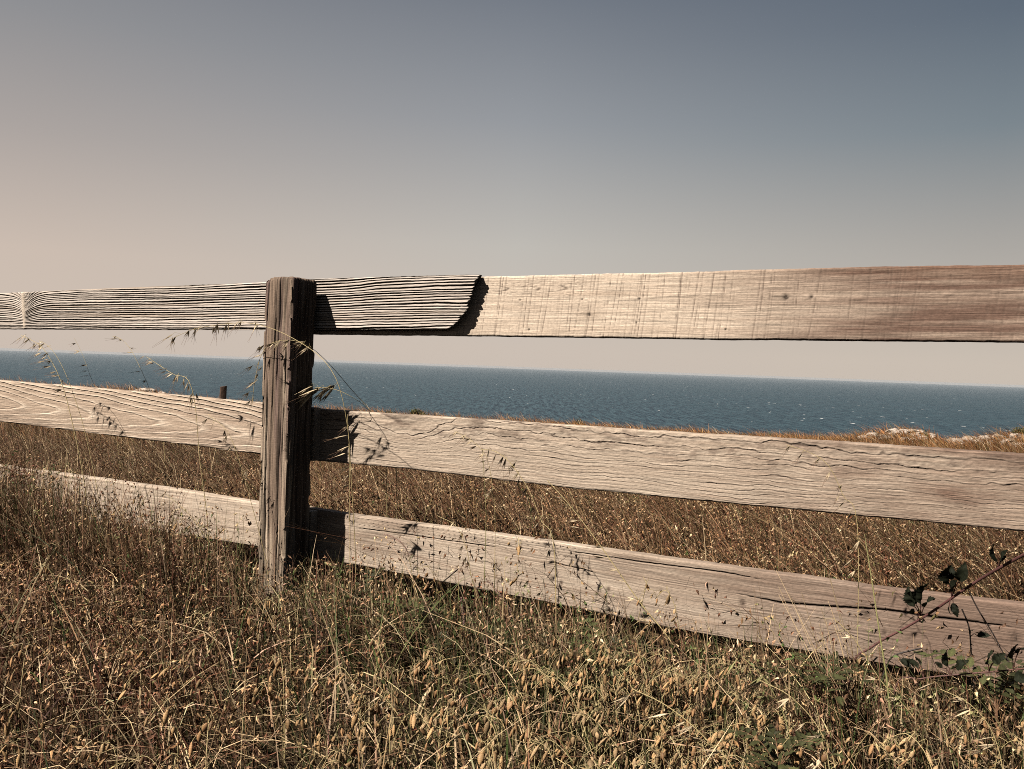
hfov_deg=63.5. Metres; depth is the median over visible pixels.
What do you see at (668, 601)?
rattlesnake grass
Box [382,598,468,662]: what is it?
leafy weed
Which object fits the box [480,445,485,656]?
oat stalk
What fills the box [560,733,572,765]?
rattlesnake grass
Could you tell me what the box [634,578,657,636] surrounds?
rattlesnake grass
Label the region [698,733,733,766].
rattlesnake grass
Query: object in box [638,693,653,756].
rattlesnake grass
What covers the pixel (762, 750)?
rattlesnake grass
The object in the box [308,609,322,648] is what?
spike grass
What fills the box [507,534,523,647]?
rattlesnake grass
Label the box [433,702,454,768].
rattlesnake grass
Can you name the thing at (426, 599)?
leafy weed
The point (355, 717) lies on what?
rattlesnake grass
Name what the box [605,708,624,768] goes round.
rattlesnake grass
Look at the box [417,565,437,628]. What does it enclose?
rattlesnake grass
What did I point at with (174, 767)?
rattlesnake grass
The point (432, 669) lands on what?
rattlesnake grass
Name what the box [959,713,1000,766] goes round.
rattlesnake grass
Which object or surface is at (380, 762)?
rattlesnake grass
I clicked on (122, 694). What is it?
rattlesnake grass
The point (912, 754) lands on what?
rattlesnake grass
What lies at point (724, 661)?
rattlesnake grass
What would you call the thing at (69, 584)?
rattlesnake grass
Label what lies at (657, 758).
rattlesnake grass
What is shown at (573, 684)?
rattlesnake grass
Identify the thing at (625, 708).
rattlesnake grass
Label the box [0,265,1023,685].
wooden fence
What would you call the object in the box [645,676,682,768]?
rattlesnake grass
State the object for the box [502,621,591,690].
leafy weed
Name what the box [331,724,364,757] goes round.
rattlesnake grass
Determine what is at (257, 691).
rattlesnake grass
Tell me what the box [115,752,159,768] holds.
rattlesnake grass
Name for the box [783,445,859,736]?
oat stalk
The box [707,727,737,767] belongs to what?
rattlesnake grass
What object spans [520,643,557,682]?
rattlesnake grass
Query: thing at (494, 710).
rattlesnake grass
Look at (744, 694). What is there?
rattlesnake grass
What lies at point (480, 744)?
rattlesnake grass
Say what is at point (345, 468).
oat stalk
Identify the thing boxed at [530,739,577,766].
rattlesnake grass
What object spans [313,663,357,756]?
rattlesnake grass
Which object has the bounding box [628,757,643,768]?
rattlesnake grass
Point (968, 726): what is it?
rattlesnake grass
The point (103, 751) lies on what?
rattlesnake grass
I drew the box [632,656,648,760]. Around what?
rattlesnake grass
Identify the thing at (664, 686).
rattlesnake grass
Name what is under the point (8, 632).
rattlesnake grass
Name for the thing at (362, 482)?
meadow seed husks
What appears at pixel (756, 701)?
rattlesnake grass
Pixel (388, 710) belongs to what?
rattlesnake grass
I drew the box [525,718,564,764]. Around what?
rattlesnake grass
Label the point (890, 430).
rock
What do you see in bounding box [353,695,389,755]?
rattlesnake grass
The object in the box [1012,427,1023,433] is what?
shrub
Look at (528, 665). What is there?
rattlesnake grass
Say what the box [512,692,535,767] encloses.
rattlesnake grass
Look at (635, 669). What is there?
rattlesnake grass
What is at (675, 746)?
rattlesnake grass
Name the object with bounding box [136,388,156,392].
rock
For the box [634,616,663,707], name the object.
rattlesnake grass
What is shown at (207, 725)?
rattlesnake grass
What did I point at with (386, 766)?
rattlesnake grass
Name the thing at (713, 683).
rattlesnake grass
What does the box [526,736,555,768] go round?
rattlesnake grass
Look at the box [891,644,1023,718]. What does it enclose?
bramble
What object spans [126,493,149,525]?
rattlesnake grass
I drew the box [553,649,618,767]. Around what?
rattlesnake grass
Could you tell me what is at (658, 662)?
rattlesnake grass
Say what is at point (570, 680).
rattlesnake grass
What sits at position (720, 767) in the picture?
rattlesnake grass
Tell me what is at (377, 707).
rattlesnake grass
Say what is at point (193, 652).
rattlesnake grass
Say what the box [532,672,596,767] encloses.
rattlesnake grass
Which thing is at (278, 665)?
rattlesnake grass
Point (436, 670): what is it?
rattlesnake grass
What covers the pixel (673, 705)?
rattlesnake grass
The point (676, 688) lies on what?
rattlesnake grass
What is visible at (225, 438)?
oat stalk
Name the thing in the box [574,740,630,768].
rattlesnake grass
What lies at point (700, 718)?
rattlesnake grass
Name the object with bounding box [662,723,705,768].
rattlesnake grass
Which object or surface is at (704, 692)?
rattlesnake grass
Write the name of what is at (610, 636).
leafy weed
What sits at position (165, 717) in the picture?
rattlesnake grass
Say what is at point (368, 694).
oat stalk
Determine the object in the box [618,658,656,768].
rattlesnake grass
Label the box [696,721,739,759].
rattlesnake grass
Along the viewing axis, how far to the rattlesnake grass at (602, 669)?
2.26 m
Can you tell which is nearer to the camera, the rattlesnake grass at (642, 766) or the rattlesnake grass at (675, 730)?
the rattlesnake grass at (642, 766)
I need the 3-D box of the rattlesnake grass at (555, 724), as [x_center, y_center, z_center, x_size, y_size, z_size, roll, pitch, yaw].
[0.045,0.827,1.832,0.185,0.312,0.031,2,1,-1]
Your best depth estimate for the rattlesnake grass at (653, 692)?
1.96 m
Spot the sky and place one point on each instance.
(144, 143)
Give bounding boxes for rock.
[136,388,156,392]
[885,428,897,435]
[903,429,927,435]
[946,437,963,443]
[1000,438,1015,445]
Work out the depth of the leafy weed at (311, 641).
2.71 m
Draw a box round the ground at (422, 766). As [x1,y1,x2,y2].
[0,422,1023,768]
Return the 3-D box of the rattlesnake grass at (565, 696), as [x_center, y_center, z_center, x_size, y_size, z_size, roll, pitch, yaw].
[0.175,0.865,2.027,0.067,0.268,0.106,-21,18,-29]
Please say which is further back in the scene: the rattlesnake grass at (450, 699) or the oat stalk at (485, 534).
the oat stalk at (485, 534)
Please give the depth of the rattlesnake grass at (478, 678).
1.87 m
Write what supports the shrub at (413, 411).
on the ground at (422, 766)
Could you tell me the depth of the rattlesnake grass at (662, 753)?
1.56 m
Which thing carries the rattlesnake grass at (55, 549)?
on the ground at (422, 766)
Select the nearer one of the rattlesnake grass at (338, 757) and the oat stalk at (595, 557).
the rattlesnake grass at (338, 757)
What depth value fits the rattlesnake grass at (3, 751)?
1.58 m
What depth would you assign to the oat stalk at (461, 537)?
2.72 m
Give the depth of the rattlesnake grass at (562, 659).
2.16 m
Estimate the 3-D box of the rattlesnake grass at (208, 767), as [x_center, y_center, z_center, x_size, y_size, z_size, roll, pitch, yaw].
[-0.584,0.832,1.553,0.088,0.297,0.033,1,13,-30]
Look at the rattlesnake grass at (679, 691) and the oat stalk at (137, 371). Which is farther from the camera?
the oat stalk at (137, 371)
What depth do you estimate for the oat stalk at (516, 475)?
2.63 m
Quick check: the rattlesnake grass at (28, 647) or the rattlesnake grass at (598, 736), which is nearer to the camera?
the rattlesnake grass at (598, 736)
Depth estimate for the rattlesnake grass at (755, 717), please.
1.89 m
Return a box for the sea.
[0,350,1023,441]
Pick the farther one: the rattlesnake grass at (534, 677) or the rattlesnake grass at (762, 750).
the rattlesnake grass at (534, 677)
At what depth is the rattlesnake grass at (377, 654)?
2.04 m
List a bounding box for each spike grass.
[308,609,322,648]
[384,534,419,617]
[460,597,464,661]
[485,578,512,617]
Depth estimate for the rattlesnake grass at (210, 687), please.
1.97 m
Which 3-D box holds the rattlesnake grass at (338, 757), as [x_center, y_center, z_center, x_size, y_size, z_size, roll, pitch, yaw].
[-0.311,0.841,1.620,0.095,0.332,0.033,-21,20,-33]
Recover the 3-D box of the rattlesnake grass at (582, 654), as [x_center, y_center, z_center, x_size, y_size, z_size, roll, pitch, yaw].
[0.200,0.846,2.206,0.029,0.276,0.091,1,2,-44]
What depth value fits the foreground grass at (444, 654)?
2.28 m
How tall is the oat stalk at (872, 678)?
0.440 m
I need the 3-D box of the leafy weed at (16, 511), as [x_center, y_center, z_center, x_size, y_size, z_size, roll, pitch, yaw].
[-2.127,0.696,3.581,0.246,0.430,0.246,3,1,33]
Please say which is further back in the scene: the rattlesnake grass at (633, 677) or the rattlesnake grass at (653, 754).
the rattlesnake grass at (633, 677)
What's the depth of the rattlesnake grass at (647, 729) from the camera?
1.69 m
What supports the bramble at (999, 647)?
on the ground at (422, 766)
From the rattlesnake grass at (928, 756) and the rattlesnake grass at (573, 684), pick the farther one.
the rattlesnake grass at (573, 684)
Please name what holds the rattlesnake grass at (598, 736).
on the ground at (422, 766)
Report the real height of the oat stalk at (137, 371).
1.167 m
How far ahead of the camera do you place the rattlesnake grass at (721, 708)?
1.88 m
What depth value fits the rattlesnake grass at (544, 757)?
1.65 m
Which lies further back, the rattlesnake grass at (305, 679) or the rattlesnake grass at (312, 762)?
the rattlesnake grass at (305, 679)
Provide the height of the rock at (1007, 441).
0.251 m
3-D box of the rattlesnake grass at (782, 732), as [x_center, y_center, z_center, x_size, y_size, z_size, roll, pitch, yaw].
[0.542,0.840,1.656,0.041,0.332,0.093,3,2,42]
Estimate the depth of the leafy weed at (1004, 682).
1.96 m
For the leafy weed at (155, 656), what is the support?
on the ground at (422, 766)
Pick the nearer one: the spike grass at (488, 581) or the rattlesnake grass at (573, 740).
the rattlesnake grass at (573, 740)
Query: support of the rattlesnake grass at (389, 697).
on the ground at (422, 766)
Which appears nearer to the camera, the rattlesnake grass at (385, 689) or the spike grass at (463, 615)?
the rattlesnake grass at (385, 689)
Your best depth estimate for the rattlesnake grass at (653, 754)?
1.74 m
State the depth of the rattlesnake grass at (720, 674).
1.99 m
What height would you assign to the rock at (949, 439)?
0.398 m
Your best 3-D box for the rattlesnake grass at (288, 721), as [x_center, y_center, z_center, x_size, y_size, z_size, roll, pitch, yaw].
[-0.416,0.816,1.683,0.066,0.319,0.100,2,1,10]
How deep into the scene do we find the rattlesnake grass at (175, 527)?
3.23 m
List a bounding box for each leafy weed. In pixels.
[3,497,54,527]
[74,635,168,672]
[262,617,369,664]
[307,567,400,625]
[340,591,459,649]
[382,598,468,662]
[422,617,523,654]
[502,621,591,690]
[528,662,631,732]
[540,616,662,701]
[721,724,845,768]
[753,651,877,759]
[913,648,1023,761]
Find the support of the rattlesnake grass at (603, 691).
on the ground at (422, 766)
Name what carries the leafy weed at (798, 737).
on the ground at (422, 766)
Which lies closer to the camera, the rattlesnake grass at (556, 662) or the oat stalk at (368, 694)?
the oat stalk at (368, 694)
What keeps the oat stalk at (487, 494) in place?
on the ground at (422, 766)
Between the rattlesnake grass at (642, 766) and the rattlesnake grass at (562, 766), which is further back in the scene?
the rattlesnake grass at (562, 766)
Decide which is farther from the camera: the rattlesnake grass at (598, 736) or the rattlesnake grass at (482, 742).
the rattlesnake grass at (598, 736)
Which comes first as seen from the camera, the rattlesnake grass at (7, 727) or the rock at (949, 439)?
the rattlesnake grass at (7, 727)
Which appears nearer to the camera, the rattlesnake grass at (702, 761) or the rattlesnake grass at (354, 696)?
the rattlesnake grass at (702, 761)
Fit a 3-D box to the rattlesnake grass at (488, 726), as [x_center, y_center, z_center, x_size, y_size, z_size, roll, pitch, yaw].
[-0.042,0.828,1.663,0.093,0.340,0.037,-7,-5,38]
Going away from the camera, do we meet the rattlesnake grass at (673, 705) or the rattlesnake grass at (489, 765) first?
the rattlesnake grass at (489, 765)
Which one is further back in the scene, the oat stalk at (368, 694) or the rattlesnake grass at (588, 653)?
the rattlesnake grass at (588, 653)
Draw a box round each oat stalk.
[13,334,88,517]
[33,340,102,535]
[68,338,118,456]
[106,336,164,457]
[136,356,208,594]
[154,319,355,589]
[160,493,231,587]
[195,414,268,592]
[237,340,396,579]
[278,383,386,591]
[328,414,353,563]
[342,680,419,768]
[438,516,484,616]
[448,431,494,604]
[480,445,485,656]
[481,448,555,645]
[539,480,686,709]
[597,688,732,768]
[716,653,793,768]
[737,679,835,768]
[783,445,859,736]
[803,614,928,768]
[864,523,893,768]
[903,681,1002,768]
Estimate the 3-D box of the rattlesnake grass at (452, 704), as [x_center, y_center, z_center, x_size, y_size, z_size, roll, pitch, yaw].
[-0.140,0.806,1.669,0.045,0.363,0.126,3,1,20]
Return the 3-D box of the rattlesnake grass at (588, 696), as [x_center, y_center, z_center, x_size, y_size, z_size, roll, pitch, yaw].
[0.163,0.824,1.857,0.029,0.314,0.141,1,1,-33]
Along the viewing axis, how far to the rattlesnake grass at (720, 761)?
1.53 m
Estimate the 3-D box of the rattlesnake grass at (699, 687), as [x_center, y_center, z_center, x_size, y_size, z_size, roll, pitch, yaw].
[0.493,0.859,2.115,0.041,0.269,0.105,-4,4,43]
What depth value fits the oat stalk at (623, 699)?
1.56 m
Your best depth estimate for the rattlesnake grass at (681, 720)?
1.77 m
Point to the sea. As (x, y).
(737, 404)
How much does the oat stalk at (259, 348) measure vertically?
1.109 m
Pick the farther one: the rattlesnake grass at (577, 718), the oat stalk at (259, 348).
the oat stalk at (259, 348)
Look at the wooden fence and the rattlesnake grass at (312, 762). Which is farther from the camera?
the wooden fence
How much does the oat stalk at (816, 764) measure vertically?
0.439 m
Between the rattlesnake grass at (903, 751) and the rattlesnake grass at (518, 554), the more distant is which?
the rattlesnake grass at (518, 554)
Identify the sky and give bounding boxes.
[0,0,1023,387]
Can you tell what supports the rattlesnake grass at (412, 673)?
on the ground at (422, 766)
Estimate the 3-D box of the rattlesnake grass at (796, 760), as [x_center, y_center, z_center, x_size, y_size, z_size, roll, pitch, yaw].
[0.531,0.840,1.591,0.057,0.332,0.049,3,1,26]
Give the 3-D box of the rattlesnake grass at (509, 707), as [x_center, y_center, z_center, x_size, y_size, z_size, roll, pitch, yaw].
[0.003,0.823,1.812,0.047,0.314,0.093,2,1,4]
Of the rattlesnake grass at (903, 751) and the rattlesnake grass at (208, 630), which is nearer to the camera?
the rattlesnake grass at (903, 751)
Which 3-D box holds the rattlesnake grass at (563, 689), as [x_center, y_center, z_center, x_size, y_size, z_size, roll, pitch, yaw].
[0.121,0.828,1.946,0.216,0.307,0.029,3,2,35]
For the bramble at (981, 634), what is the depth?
2.02 m
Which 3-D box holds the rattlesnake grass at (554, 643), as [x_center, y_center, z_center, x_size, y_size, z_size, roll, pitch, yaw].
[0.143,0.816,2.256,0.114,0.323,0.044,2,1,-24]
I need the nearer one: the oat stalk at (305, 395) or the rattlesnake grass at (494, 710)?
the rattlesnake grass at (494, 710)
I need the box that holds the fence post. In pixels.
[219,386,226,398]
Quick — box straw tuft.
[760,571,883,768]
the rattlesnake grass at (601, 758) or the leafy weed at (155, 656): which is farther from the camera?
the leafy weed at (155, 656)
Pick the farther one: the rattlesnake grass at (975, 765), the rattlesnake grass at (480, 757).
the rattlesnake grass at (975, 765)
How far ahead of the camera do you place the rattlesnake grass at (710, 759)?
1.63 m
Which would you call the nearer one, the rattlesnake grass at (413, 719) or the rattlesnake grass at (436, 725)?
the rattlesnake grass at (413, 719)
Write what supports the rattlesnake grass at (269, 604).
on the ground at (422, 766)
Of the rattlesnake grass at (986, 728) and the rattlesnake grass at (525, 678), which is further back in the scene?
the rattlesnake grass at (525, 678)
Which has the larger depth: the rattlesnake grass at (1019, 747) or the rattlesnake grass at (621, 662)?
the rattlesnake grass at (621, 662)
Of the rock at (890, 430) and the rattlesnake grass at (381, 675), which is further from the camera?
the rock at (890, 430)
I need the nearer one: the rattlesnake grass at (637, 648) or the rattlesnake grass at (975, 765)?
the rattlesnake grass at (975, 765)
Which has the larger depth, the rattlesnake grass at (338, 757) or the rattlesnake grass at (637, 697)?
the rattlesnake grass at (637, 697)
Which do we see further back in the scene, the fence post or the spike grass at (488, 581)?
the fence post
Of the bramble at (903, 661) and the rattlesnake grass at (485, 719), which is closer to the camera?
the rattlesnake grass at (485, 719)
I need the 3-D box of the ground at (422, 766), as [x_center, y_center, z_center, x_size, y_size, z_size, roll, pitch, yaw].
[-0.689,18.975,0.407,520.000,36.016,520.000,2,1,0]
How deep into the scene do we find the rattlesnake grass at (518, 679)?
2.10 m
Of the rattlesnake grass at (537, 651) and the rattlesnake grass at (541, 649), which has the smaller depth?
the rattlesnake grass at (537, 651)
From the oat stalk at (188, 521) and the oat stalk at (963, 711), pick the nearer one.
the oat stalk at (963, 711)
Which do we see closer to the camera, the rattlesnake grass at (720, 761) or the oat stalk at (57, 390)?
the rattlesnake grass at (720, 761)
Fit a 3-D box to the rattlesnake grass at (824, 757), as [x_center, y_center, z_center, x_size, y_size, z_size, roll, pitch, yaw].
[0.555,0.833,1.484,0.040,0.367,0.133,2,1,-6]
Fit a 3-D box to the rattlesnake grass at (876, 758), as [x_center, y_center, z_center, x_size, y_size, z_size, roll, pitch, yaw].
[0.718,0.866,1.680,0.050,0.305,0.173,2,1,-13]
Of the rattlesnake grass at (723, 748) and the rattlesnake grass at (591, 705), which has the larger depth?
the rattlesnake grass at (591, 705)
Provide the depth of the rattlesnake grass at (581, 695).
1.83 m
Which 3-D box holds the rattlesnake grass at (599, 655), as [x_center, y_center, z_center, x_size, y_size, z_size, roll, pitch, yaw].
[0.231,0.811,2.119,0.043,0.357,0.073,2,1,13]
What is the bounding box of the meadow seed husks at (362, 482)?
[0,424,1023,701]
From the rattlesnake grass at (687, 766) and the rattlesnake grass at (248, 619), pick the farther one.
the rattlesnake grass at (248, 619)
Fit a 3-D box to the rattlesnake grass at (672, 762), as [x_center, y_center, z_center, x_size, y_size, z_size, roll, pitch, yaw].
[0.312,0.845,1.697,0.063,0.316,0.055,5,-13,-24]
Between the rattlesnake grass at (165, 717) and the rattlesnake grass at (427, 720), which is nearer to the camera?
the rattlesnake grass at (165, 717)
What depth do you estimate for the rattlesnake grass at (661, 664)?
2.05 m
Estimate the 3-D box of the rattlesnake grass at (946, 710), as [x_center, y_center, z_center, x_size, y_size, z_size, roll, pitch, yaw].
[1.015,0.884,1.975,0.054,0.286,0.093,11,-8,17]
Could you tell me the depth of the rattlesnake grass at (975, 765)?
1.74 m
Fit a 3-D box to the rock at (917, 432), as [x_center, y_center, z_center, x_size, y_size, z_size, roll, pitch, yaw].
[12.811,1.580,26.219,0.706,0.311,0.701,2,1,0]
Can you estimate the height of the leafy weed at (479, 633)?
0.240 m
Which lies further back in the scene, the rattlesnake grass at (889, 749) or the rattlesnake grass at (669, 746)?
the rattlesnake grass at (669, 746)
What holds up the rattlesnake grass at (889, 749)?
on the ground at (422, 766)
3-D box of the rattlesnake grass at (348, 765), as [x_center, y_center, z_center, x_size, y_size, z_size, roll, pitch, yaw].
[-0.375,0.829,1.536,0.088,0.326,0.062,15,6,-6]
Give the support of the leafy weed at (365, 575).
on the ground at (422, 766)
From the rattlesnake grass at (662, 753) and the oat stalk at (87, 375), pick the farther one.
the oat stalk at (87, 375)
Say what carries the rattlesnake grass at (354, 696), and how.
on the ground at (422, 766)
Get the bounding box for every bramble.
[846,544,1023,730]
[879,647,921,713]
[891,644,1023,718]
[961,609,990,731]
[968,591,1013,765]
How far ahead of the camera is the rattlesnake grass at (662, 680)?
1.99 m
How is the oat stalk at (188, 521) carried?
on the ground at (422, 766)
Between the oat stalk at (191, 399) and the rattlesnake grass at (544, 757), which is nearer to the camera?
the rattlesnake grass at (544, 757)
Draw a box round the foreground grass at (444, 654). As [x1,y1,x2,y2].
[0,446,1023,768]
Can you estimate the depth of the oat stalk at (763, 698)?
1.69 m
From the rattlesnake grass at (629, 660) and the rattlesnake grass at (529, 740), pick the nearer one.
the rattlesnake grass at (529, 740)
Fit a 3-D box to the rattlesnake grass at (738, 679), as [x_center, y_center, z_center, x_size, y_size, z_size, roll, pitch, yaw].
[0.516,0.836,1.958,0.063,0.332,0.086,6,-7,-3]
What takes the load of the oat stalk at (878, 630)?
on the ground at (422, 766)
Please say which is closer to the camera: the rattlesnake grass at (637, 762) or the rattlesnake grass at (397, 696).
the rattlesnake grass at (637, 762)
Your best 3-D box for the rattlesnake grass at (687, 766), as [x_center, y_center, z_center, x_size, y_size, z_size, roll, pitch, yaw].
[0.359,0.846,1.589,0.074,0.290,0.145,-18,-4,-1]
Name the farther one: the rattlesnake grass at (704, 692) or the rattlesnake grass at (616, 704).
the rattlesnake grass at (704, 692)
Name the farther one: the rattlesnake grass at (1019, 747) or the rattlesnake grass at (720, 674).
the rattlesnake grass at (720, 674)
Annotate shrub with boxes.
[409,407,425,414]
[567,417,584,424]
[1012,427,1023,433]
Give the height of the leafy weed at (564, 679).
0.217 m
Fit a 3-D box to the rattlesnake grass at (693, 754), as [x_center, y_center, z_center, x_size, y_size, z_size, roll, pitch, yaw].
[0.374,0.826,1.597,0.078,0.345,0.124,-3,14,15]
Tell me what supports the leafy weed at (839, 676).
on the ground at (422, 766)
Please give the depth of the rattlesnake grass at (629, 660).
2.10 m
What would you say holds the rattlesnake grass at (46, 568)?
on the ground at (422, 766)
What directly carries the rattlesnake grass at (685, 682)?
on the ground at (422, 766)
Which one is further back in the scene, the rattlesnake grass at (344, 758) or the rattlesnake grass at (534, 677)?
the rattlesnake grass at (534, 677)
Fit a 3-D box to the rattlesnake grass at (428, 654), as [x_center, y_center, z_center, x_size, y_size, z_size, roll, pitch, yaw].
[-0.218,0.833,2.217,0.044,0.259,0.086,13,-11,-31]
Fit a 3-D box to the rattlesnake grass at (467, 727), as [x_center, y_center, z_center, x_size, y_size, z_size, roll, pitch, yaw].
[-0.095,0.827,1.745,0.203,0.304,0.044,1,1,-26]
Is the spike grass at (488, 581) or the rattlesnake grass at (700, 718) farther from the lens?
the spike grass at (488, 581)
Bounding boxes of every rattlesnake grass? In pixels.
[0,620,28,683]
[0,697,44,762]
[0,739,29,768]
[10,638,36,750]
[32,543,66,568]
[33,564,66,664]
[64,575,83,659]
[95,659,188,768]
[98,740,123,768]
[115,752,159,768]
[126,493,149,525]
[144,698,178,766]
[161,753,184,768]
[165,517,197,547]
[182,642,220,723]
[182,672,220,762]
[188,757,211,768]
[189,713,212,768]
[191,611,218,676]
[233,606,258,677]
[252,679,283,761]
[256,596,291,669]
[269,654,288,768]
[284,665,318,731]
[285,712,326,767]
[295,748,333,768]
[304,759,351,768]
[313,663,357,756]
[316,744,355,768]
[328,736,388,768]
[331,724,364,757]
[341,684,367,737]
[344,695,393,764]
[346,690,378,768]
[349,635,389,761]
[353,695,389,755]
[358,718,385,768]
[361,683,397,726]
[374,663,394,749]
[377,714,402,768]
[382,667,404,768]
[383,686,398,760]
[388,685,407,768]
[388,703,433,763]
[393,665,414,745]
[408,709,434,768]
[409,657,424,752]
[414,655,449,768]
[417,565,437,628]
[417,656,441,748]
[420,707,484,740]
[423,646,445,739]
[424,692,466,768]
[427,710,441,768]
[433,684,458,768]
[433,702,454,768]
[455,669,502,748]
[462,704,504,767]
[467,711,501,768]
[475,700,503,768]
[477,740,504,768]
[478,732,499,755]
[479,735,492,768]
[484,736,497,768]
[493,688,563,764]
[503,656,529,737]
[505,691,525,768]
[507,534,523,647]
[507,657,549,765]
[510,658,532,742]
[511,664,578,763]
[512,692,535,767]
[514,713,537,768]
[515,643,559,725]
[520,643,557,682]
[523,740,547,768]
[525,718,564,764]
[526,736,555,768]
[528,666,588,755]
[529,727,585,752]
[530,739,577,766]
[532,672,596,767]
[545,626,587,737]
[546,650,573,755]
[547,632,560,721]
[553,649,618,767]
[553,691,609,759]
[553,757,584,768]
[557,671,598,760]
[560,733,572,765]
[562,708,619,768]
[564,677,582,759]
[566,684,607,767]
[568,664,588,765]
[570,703,619,766]
[572,660,593,758]
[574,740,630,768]
[577,650,599,710]
[578,685,603,768]
[582,700,612,768]
[584,642,611,732]
[591,675,607,751]
[592,650,654,744]
[595,633,612,750]
[597,653,614,735]
[602,666,647,764]
[604,659,655,768]
[604,683,629,768]
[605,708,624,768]
[607,649,629,765]
[607,679,642,767]
[607,684,630,768]
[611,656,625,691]
[613,672,643,758]
[616,669,656,768]
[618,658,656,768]
[619,635,641,679]
[628,664,689,753]
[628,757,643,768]
[630,668,695,768]
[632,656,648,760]
[633,714,688,768]
[633,743,671,768]
[633,758,661,768]
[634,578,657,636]
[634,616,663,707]
[637,691,680,768]
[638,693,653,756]
[639,744,680,767]
[640,648,667,682]
[642,652,667,746]
[642,669,676,768]
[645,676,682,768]
[647,715,679,768]
[650,586,681,654]
[651,729,668,765]
[651,737,686,768]
[661,670,711,722]
[661,727,707,768]
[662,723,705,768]
[663,680,678,756]
[665,755,702,768]
[666,665,695,763]
[666,708,697,768]
[667,667,727,723]
[669,664,688,750]
[671,702,697,753]
[673,739,718,768]
[678,704,718,757]
[683,723,710,768]
[685,669,710,718]
[689,675,730,768]
[689,746,707,768]
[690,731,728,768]
[694,660,748,760]
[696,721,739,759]
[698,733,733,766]
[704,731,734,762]
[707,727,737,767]
[707,742,728,768]
[708,670,735,764]
[710,648,778,724]
[711,749,760,768]
[712,692,757,768]
[715,665,747,755]
[718,751,746,768]
[722,723,770,768]
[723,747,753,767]
[726,708,741,765]
[735,678,748,748]
[736,703,762,763]
[749,703,773,765]
[750,688,769,767]
[766,709,789,762]
[777,736,806,765]
[778,720,804,758]
[798,740,837,768]
[846,743,904,768]
[868,735,910,768]
[884,731,939,768]
[894,728,915,768]
[897,733,922,757]
[934,695,953,768]
[946,711,971,768]
[946,734,978,767]
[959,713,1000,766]
[965,744,994,768]
[990,734,1023,768]
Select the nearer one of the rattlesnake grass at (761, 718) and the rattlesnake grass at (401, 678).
the rattlesnake grass at (761, 718)
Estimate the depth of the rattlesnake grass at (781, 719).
1.77 m
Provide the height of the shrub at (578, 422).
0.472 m
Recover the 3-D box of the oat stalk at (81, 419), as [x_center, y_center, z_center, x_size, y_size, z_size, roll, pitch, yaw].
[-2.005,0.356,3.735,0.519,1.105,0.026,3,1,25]
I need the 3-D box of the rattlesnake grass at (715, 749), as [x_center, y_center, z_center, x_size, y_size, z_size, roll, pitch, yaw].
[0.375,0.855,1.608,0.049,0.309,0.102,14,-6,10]
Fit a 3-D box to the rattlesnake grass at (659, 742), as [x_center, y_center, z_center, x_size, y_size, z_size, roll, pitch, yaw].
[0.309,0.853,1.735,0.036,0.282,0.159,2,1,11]
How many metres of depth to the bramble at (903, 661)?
2.08 m
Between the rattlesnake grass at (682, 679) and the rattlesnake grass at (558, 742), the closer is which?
the rattlesnake grass at (558, 742)
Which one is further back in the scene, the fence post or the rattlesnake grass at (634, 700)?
the fence post
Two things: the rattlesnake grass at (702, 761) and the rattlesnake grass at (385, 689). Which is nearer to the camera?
the rattlesnake grass at (702, 761)
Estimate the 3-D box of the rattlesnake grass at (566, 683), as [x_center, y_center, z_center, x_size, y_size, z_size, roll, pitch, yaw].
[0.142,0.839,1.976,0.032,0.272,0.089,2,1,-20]
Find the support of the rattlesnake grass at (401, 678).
on the ground at (422, 766)
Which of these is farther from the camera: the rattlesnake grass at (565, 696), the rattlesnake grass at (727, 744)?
the rattlesnake grass at (565, 696)
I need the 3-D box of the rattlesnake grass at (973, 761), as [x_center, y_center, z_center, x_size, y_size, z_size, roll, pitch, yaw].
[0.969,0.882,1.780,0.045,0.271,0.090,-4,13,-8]
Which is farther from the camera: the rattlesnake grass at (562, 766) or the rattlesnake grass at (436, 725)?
the rattlesnake grass at (436, 725)
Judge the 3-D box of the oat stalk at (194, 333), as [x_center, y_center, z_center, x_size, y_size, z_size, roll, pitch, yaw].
[-1.016,0.333,3.143,1.014,1.163,0.136,3,1,30]
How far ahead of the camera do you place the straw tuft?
2.12 m
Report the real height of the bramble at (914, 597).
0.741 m

